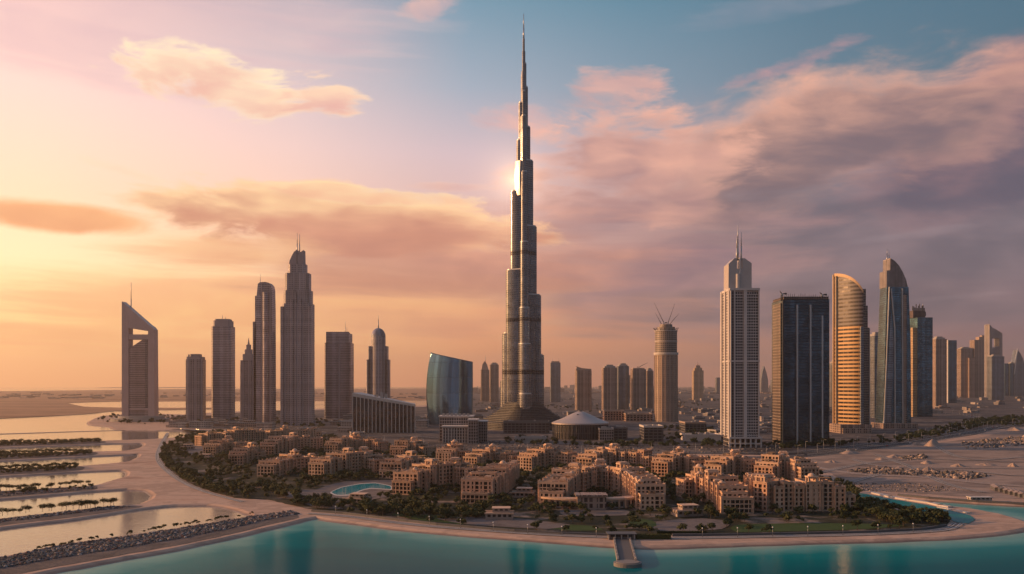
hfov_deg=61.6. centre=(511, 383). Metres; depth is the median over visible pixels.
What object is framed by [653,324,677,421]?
round tower
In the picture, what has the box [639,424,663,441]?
exhibition block
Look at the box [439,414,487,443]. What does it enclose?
office complex
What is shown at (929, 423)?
city ground
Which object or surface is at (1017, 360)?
pointed tower
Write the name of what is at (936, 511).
garden tree
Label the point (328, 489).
path
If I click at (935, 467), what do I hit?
dirt track
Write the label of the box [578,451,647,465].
windows
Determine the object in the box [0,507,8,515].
umbrella tree
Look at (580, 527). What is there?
lawn
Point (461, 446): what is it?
windows
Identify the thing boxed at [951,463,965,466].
sand heap
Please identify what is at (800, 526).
lawn
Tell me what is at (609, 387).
skyscraper
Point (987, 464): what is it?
sand heap
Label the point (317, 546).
water
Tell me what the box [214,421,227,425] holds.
building
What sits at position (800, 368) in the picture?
dark glass tower
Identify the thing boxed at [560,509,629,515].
path
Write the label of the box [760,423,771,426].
building
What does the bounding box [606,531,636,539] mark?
beach pavilion
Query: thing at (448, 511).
garden tree
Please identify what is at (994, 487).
storage shed
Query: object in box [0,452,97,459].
finger bed
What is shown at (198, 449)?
path
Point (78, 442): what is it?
finger bed
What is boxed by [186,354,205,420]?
skyscraper
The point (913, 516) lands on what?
garden tree
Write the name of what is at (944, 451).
dirt track
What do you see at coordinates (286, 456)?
windows
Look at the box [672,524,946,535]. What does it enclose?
promenade wall
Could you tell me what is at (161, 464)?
path
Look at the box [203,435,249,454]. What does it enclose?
apartment building
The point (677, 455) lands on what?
windows
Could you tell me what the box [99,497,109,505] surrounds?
umbrella tree
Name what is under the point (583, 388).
skyscraper
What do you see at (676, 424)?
building
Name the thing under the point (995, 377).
skyscraper
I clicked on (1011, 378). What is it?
skyscraper
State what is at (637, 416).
building
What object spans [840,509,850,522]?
garden tree
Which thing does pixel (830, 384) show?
skyscraper
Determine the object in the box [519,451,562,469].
windows
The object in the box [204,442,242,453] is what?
windows
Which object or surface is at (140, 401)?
framed tower
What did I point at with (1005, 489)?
storage shed
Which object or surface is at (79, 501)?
umbrella tree
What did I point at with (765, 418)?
building
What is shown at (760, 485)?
windows
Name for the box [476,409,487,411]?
building
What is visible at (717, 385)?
skyscraper
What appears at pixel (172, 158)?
sky
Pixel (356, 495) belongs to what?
garden villa
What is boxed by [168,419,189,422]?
building
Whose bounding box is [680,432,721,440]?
warehouse
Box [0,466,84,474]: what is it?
finger bed
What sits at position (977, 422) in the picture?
tree belt
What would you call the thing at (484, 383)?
skyscraper
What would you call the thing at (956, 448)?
waste ground
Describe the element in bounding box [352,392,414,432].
wedge building
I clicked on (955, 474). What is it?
waste debris
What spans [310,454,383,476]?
windows
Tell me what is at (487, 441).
road
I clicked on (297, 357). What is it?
stepped tower
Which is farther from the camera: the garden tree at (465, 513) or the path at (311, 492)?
the path at (311, 492)
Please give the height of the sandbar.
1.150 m
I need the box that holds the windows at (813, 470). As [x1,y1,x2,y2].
[756,456,817,478]
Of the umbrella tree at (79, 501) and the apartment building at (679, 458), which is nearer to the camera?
the umbrella tree at (79, 501)
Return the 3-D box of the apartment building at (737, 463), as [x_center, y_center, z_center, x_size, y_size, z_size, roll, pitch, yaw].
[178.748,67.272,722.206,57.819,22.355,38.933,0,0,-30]
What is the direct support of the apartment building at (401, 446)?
on the garden ground at (758, 517)
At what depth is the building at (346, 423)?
1573.31 m
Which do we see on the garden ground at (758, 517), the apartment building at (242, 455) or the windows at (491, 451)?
the apartment building at (242, 455)
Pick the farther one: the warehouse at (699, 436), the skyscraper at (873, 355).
the skyscraper at (873, 355)
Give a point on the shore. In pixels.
(40, 406)
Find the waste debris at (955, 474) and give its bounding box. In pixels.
[849,466,991,479]
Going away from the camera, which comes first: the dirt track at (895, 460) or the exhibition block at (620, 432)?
the dirt track at (895, 460)
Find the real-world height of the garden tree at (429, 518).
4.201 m
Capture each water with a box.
[0,387,1023,573]
[859,493,974,522]
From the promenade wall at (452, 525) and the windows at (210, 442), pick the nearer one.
the promenade wall at (452, 525)
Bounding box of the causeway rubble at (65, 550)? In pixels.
[0,510,299,568]
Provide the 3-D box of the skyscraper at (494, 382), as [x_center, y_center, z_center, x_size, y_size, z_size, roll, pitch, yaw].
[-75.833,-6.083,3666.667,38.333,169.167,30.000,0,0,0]
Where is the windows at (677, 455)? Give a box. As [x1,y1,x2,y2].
[652,455,704,475]
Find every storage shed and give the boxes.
[990,484,998,490]
[997,485,1003,491]
[1002,486,1009,493]
[1007,487,1013,494]
[1012,488,1018,495]
[1017,490,1023,497]
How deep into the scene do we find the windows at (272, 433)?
1128.92 m
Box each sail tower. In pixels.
[760,366,767,391]
[871,255,917,428]
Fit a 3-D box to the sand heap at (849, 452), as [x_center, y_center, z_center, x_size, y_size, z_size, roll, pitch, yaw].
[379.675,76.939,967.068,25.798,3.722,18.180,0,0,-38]
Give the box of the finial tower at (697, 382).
[692,363,703,399]
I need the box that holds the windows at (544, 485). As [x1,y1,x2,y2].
[540,468,662,508]
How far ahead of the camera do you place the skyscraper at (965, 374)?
4863.89 m
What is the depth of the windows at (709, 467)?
712.52 m
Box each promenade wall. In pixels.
[311,509,606,535]
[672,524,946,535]
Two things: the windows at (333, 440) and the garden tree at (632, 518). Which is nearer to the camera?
the garden tree at (632, 518)
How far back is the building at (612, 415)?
1833.33 m
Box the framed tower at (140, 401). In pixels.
[109,299,170,421]
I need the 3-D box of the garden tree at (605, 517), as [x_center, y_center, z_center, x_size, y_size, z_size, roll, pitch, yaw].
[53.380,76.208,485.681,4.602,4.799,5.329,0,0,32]
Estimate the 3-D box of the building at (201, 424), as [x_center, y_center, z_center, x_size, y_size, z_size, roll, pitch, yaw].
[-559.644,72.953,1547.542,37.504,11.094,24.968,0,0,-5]
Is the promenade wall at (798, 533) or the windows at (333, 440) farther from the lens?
the windows at (333, 440)
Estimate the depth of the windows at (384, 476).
717.23 m
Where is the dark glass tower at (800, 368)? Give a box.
[772,294,828,443]
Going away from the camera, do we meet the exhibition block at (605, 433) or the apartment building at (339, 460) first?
the apartment building at (339, 460)
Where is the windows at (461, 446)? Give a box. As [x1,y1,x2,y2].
[437,446,467,460]
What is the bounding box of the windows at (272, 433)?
[201,431,282,444]
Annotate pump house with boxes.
[966,496,992,500]
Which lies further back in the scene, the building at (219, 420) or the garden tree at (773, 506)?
the building at (219, 420)
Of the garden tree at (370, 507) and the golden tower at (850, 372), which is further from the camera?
the golden tower at (850, 372)
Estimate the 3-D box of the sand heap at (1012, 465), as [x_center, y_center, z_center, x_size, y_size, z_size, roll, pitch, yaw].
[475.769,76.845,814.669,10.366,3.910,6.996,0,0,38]
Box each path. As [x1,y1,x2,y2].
[155,433,243,501]
[183,445,202,454]
[285,489,342,508]
[306,512,963,538]
[315,480,391,501]
[438,517,569,528]
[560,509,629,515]
[656,518,727,530]
[817,466,1023,486]
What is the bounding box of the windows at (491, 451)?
[464,451,516,463]
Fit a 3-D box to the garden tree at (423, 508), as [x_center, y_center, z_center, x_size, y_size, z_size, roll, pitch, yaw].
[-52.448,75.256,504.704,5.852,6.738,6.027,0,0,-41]
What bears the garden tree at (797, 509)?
on the garden ground at (758, 517)
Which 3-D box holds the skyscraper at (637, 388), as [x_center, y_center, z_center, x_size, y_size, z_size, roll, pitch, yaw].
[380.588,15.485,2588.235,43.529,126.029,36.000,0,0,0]
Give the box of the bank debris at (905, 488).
[854,482,964,491]
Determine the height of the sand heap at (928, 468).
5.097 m
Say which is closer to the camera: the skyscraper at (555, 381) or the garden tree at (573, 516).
the garden tree at (573, 516)
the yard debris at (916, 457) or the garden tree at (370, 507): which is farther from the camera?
the yard debris at (916, 457)
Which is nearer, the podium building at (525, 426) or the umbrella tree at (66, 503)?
the umbrella tree at (66, 503)
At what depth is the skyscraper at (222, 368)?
1813.77 m
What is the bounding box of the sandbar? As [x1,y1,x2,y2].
[0,430,124,434]
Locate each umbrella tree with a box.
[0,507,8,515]
[20,504,29,512]
[37,503,47,511]
[60,500,70,509]
[76,499,84,504]
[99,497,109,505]
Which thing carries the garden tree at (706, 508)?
on the garden ground at (758, 517)
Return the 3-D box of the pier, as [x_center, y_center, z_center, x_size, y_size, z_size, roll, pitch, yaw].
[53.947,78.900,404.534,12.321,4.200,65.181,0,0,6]
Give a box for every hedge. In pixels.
[636,533,670,538]
[657,530,706,533]
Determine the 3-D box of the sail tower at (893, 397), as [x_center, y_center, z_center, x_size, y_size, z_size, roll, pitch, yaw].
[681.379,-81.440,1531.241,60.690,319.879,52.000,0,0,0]
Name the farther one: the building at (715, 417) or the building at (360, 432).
the building at (715, 417)
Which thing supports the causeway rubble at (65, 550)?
on the causeway bed at (33, 566)
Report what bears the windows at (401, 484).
in the apartment building at (422, 476)
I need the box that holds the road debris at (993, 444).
[961,435,1023,448]
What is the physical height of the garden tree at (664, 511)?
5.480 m
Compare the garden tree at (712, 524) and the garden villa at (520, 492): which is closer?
the garden tree at (712, 524)
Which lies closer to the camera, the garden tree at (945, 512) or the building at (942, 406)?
the garden tree at (945, 512)
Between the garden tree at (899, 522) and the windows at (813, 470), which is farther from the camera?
the windows at (813, 470)
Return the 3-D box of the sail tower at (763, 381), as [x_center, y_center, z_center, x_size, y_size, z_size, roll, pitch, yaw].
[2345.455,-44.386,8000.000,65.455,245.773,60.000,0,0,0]
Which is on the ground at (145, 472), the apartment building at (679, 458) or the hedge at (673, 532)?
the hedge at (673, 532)
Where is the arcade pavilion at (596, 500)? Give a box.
[541,492,634,509]
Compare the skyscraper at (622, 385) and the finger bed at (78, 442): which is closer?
the finger bed at (78, 442)
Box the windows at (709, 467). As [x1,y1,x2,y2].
[707,458,752,475]
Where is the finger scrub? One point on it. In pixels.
(26, 488)
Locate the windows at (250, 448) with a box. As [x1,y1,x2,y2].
[230,448,255,463]
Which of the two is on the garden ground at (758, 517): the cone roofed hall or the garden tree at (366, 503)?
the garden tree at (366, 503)
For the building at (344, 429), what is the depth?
1389.55 m
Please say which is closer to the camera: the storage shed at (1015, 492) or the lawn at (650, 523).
the lawn at (650, 523)
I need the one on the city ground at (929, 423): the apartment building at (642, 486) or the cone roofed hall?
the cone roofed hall
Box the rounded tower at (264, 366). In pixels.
[253,279,275,421]
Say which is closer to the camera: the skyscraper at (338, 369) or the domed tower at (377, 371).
the skyscraper at (338, 369)
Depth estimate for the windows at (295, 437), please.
924.32 m
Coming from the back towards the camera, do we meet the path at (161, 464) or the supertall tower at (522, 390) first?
the supertall tower at (522, 390)
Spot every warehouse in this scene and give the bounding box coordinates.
[679,420,706,431]
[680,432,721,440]
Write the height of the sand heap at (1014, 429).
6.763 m
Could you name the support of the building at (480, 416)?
on the city ground at (929, 423)
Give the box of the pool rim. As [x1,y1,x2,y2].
[330,483,391,495]
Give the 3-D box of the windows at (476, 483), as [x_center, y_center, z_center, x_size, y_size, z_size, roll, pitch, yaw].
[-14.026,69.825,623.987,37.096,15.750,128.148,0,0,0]
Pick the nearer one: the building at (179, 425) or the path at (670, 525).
the path at (670, 525)
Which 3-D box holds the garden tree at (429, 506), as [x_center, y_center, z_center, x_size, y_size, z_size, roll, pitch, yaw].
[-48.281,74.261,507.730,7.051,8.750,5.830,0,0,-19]
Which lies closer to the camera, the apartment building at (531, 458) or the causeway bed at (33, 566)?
the causeway bed at (33, 566)
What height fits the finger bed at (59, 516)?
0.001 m
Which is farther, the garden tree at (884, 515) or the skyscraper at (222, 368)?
the skyscraper at (222, 368)
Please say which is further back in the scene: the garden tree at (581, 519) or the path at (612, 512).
the path at (612, 512)
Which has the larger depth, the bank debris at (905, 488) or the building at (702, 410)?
the building at (702, 410)
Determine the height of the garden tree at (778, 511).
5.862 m
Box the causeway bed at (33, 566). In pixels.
[0,514,298,573]
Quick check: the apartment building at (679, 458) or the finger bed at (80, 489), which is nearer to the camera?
the finger bed at (80, 489)
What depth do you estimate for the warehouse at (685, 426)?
1375.00 m
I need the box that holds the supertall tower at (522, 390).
[479,14,562,429]
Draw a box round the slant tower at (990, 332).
[984,324,1001,396]
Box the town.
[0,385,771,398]
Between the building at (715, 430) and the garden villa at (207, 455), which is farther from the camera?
the building at (715, 430)
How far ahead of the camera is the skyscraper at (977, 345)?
4863.89 m
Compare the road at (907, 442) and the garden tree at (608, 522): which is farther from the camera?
the road at (907, 442)
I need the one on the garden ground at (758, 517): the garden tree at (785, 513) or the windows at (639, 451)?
the garden tree at (785, 513)
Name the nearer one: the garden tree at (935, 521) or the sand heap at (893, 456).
the garden tree at (935, 521)
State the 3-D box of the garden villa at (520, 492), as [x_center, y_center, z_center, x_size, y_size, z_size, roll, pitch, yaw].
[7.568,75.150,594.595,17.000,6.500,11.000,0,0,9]
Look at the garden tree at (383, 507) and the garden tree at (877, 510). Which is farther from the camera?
the garden tree at (383, 507)
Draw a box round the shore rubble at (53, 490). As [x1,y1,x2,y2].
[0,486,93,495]
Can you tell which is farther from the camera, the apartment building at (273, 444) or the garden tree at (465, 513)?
the apartment building at (273, 444)
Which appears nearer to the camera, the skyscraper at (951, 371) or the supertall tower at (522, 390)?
the supertall tower at (522, 390)
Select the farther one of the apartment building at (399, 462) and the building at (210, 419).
the building at (210, 419)
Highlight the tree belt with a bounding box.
[98,399,1023,448]
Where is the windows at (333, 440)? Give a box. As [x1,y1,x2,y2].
[325,440,381,451]
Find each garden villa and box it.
[179,444,195,449]
[196,454,214,460]
[342,492,372,502]
[484,506,513,519]
[510,487,535,497]
[670,503,703,516]
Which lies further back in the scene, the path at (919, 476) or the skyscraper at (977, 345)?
the skyscraper at (977, 345)
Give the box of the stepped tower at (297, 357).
[280,234,314,425]
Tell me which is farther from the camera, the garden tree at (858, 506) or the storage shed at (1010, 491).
the storage shed at (1010, 491)
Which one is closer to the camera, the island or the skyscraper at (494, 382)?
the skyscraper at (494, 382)
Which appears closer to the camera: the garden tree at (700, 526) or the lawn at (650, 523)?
the garden tree at (700, 526)
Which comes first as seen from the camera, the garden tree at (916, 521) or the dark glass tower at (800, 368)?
the garden tree at (916, 521)
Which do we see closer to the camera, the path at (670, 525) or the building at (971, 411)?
the path at (670, 525)
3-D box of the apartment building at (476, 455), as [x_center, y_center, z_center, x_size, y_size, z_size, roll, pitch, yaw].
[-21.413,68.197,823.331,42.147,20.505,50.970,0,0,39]
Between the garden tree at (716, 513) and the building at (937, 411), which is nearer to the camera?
the garden tree at (716, 513)
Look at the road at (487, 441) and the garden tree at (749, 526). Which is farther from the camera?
the road at (487, 441)
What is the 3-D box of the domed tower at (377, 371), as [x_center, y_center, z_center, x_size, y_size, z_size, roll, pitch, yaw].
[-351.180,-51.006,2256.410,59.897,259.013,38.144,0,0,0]
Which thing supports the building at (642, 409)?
on the city ground at (929, 423)
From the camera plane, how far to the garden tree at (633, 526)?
460.35 m
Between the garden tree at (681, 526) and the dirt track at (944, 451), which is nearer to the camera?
the garden tree at (681, 526)
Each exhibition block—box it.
[598,426,613,439]
[610,425,627,439]
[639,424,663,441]
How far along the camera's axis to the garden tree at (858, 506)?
514.43 m
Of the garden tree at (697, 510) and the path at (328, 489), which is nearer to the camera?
the garden tree at (697, 510)
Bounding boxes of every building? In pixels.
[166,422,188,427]
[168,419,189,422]
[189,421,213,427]
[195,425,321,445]
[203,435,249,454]
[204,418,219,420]
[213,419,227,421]
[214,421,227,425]
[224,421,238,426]
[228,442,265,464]
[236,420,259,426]
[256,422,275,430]
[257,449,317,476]
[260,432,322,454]
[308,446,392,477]
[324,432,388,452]
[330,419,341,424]
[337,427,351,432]
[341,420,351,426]
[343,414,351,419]
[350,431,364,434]
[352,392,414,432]
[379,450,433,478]
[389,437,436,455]
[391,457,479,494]
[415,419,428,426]
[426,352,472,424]
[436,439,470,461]
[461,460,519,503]
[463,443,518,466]
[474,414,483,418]
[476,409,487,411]
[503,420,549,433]
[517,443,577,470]
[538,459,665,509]
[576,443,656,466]
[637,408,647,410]
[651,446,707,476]
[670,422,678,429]
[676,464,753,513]
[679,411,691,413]
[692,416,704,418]
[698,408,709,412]
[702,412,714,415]
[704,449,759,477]
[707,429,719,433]
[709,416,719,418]
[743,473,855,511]
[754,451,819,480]
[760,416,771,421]
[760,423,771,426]
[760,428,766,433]
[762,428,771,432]
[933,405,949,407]
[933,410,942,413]
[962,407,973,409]
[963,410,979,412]
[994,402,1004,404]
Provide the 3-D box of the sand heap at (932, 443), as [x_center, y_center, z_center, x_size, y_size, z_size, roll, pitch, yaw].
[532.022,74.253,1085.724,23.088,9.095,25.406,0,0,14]
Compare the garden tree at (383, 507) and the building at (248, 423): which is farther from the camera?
the building at (248, 423)
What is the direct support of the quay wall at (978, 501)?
on the ground at (145, 472)
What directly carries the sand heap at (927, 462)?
on the waste ground at (956, 448)
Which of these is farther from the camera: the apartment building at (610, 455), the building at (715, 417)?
the building at (715, 417)
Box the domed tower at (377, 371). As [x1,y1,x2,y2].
[366,315,389,397]
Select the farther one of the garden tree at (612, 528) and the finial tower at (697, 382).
the finial tower at (697, 382)
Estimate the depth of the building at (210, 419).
1728.80 m
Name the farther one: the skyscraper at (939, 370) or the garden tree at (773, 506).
the skyscraper at (939, 370)
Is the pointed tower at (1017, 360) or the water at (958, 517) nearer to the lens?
the water at (958, 517)
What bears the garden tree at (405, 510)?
on the garden ground at (758, 517)
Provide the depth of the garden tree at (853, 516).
489.40 m
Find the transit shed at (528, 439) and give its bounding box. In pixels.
[515,435,546,443]
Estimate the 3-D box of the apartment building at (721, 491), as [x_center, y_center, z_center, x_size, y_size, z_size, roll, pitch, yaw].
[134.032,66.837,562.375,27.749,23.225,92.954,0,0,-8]
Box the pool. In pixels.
[332,483,390,494]
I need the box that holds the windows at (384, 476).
[380,457,420,477]
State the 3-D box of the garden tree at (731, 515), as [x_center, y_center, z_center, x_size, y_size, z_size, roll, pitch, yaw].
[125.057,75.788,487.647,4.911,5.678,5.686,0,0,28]
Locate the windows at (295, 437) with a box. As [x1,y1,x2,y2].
[261,437,297,454]
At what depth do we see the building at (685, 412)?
2225.77 m
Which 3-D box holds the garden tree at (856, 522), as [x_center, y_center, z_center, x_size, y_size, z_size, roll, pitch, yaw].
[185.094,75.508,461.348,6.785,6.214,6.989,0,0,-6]
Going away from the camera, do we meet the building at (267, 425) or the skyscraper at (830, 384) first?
the building at (267, 425)
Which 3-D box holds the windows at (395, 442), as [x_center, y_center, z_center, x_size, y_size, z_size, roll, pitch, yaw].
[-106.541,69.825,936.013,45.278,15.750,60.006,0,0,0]
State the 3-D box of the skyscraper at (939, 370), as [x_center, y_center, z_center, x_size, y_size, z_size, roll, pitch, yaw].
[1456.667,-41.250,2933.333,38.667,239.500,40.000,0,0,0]
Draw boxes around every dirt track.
[823,456,1022,471]
[849,469,1023,481]
[851,459,1023,468]
[873,454,984,491]
[934,446,1023,461]
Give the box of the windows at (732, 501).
[686,474,750,511]
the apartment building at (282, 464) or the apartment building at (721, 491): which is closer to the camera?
the apartment building at (721, 491)
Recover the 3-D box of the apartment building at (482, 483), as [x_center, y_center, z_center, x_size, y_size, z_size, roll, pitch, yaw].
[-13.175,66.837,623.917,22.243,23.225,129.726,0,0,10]
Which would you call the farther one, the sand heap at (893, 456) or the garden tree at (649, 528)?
the sand heap at (893, 456)
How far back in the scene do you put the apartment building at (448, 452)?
838.77 m
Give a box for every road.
[176,424,1022,457]
[276,426,778,445]
[391,413,979,453]
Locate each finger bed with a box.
[0,441,105,446]
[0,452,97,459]
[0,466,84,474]
[0,486,96,496]
[0,506,141,525]
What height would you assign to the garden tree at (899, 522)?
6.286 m
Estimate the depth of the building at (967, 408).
2586.11 m
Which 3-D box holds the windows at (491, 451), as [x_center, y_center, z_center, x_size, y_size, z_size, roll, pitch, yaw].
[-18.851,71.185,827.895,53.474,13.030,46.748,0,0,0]
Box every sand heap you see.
[840,450,858,453]
[886,454,901,457]
[921,460,934,463]
[922,466,934,470]
[924,439,941,446]
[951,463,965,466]
[975,463,996,465]
[1005,427,1023,430]
[1008,463,1018,466]
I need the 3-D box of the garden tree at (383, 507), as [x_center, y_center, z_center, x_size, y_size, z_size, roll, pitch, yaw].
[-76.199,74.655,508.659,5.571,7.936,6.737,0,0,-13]
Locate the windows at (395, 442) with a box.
[390,442,426,454]
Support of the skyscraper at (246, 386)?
on the city ground at (929, 423)
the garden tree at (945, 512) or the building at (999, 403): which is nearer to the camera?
the garden tree at (945, 512)
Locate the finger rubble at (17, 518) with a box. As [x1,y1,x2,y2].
[0,505,129,522]
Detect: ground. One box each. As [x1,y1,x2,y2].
[0,387,1023,573]
[163,438,949,534]
[187,388,1023,455]
[811,431,1023,498]
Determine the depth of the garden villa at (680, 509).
508.09 m
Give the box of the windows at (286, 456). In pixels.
[258,456,299,474]
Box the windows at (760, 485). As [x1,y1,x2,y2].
[755,484,853,509]
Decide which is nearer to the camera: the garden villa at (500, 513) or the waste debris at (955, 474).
the garden villa at (500, 513)
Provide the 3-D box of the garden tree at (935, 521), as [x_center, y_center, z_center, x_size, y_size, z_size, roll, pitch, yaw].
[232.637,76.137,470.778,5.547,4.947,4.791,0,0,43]
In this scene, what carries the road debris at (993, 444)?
on the waste ground at (956, 448)
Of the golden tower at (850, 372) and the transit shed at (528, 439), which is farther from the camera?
the golden tower at (850, 372)
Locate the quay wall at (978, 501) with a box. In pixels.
[897,494,1023,504]
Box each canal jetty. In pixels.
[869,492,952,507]
[938,506,970,512]
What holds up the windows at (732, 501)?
in the apartment building at (721, 491)
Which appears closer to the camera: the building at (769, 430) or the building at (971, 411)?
the building at (769, 430)
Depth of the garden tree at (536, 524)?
456.73 m
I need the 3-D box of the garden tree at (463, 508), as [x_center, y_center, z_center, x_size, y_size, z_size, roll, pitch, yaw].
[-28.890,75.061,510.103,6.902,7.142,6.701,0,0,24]
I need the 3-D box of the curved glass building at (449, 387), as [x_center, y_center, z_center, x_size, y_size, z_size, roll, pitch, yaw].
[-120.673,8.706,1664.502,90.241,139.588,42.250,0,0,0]
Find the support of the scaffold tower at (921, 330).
on the city ground at (929, 423)
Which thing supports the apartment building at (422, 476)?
on the garden ground at (758, 517)
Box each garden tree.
[361,500,370,513]
[363,504,372,510]
[380,504,387,515]
[400,507,409,517]
[419,506,427,516]
[424,502,435,509]
[426,516,434,521]
[439,508,450,518]
[458,504,468,511]
[462,511,469,518]
[531,520,542,529]
[567,514,576,520]
[576,516,584,521]
[602,514,610,519]
[604,520,612,525]
[607,525,616,530]
[627,511,635,516]
[627,523,636,529]
[628,515,637,522]
[646,525,653,530]
[661,509,668,514]
[676,523,686,529]
[693,507,702,516]
[695,523,703,529]
[703,504,713,517]
[707,522,715,532]
[708,506,715,518]
[710,510,719,517]
[723,518,731,527]
[725,508,735,513]
[727,512,736,518]
[739,512,748,521]
[745,524,753,532]
[769,504,778,513]
[774,508,783,513]
[781,511,791,521]
[784,514,792,520]
[793,507,803,514]
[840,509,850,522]
[850,513,858,518]
[850,519,862,529]
[852,503,862,510]
[869,522,881,528]
[872,507,881,518]
[881,512,888,521]
[887,513,897,523]
[893,518,905,528]
[898,515,909,525]
[909,514,918,519]
[913,519,921,526]
[924,512,935,517]
[931,509,941,515]
[931,518,940,524]
[938,509,948,516]
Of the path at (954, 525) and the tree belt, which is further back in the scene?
the tree belt
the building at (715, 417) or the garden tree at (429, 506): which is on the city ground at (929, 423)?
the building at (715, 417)
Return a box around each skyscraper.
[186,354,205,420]
[211,314,234,420]
[240,338,252,419]
[324,324,353,418]
[481,355,488,400]
[490,363,498,401]
[550,359,560,401]
[575,366,591,409]
[602,365,616,409]
[616,363,628,408]
[630,368,645,409]
[646,368,653,407]
[715,378,719,393]
[829,361,831,406]
[870,332,877,417]
[933,336,946,406]
[947,340,956,402]
[957,347,974,397]
[970,335,983,397]
[987,355,1003,399]
[1004,363,1008,395]
[1009,362,1013,395]
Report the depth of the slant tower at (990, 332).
4616.28 m
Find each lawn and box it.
[393,514,461,523]
[552,524,602,530]
[630,519,656,526]
[730,523,902,531]
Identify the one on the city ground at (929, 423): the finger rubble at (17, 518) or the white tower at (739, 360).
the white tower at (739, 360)
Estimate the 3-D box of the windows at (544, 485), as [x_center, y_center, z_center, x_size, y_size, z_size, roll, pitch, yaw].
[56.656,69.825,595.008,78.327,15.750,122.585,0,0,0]
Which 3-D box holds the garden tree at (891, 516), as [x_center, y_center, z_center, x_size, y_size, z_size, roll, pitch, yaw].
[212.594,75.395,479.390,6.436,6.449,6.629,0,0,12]
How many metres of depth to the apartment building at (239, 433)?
1134.20 m
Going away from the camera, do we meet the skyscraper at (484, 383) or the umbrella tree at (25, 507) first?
the umbrella tree at (25, 507)
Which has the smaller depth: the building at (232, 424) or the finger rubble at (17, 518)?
the finger rubble at (17, 518)
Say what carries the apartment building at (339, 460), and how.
on the garden ground at (758, 517)
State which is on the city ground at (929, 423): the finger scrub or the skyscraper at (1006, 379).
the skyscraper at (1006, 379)
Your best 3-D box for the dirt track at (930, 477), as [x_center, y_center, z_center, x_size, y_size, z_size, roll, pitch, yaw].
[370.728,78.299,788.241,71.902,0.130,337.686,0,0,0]
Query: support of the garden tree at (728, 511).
on the garden ground at (758, 517)
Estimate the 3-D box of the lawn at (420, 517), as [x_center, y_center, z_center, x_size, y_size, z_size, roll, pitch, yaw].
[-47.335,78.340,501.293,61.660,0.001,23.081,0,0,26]
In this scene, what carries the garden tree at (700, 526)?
on the garden ground at (758, 517)
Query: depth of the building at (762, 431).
1341.77 m
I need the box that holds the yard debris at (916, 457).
[897,453,927,459]
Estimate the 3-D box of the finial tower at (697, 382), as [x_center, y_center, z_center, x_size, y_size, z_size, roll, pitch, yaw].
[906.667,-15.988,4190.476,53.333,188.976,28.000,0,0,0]
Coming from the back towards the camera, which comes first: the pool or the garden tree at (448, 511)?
the pool
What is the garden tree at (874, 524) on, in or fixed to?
on the garden ground at (758, 517)
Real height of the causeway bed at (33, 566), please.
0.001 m
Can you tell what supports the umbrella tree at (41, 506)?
on the finger bed at (59, 516)
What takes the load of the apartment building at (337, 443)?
on the garden ground at (758, 517)
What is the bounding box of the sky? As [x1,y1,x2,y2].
[0,0,1023,386]
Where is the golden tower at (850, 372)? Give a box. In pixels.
[829,273,871,433]
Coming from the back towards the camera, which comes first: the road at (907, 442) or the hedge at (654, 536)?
the road at (907, 442)
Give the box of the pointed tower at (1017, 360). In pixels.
[1011,349,1023,395]
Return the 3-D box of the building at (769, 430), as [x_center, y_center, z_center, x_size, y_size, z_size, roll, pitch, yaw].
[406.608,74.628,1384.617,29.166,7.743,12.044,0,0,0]
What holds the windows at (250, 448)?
in the apartment building at (242, 455)
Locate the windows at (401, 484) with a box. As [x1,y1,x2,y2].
[393,465,474,493]
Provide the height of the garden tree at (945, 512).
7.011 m
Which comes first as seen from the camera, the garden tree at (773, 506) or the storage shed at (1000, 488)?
the garden tree at (773, 506)
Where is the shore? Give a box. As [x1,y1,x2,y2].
[0,388,499,418]
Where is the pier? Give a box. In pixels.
[613,537,641,567]
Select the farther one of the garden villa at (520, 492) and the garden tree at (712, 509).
the garden villa at (520, 492)
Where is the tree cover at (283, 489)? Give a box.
[158,428,907,512]
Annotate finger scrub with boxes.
[0,439,99,492]
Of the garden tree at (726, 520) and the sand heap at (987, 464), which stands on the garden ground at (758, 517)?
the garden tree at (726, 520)
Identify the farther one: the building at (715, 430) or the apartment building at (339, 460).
the building at (715, 430)
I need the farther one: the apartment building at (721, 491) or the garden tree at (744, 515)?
the apartment building at (721, 491)
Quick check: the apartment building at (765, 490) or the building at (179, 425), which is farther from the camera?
the building at (179, 425)
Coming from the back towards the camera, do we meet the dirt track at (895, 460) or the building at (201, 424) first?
the building at (201, 424)
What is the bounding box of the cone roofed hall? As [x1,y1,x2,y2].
[552,410,608,439]
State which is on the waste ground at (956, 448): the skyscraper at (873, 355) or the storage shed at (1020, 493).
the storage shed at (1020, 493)
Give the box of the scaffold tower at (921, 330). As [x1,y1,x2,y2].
[910,303,932,416]
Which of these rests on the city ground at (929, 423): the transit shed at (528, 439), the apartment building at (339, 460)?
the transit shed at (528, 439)
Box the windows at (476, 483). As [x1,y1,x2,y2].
[463,470,505,502]
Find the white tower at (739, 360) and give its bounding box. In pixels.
[720,232,761,447]
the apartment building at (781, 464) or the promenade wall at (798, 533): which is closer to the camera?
the promenade wall at (798, 533)

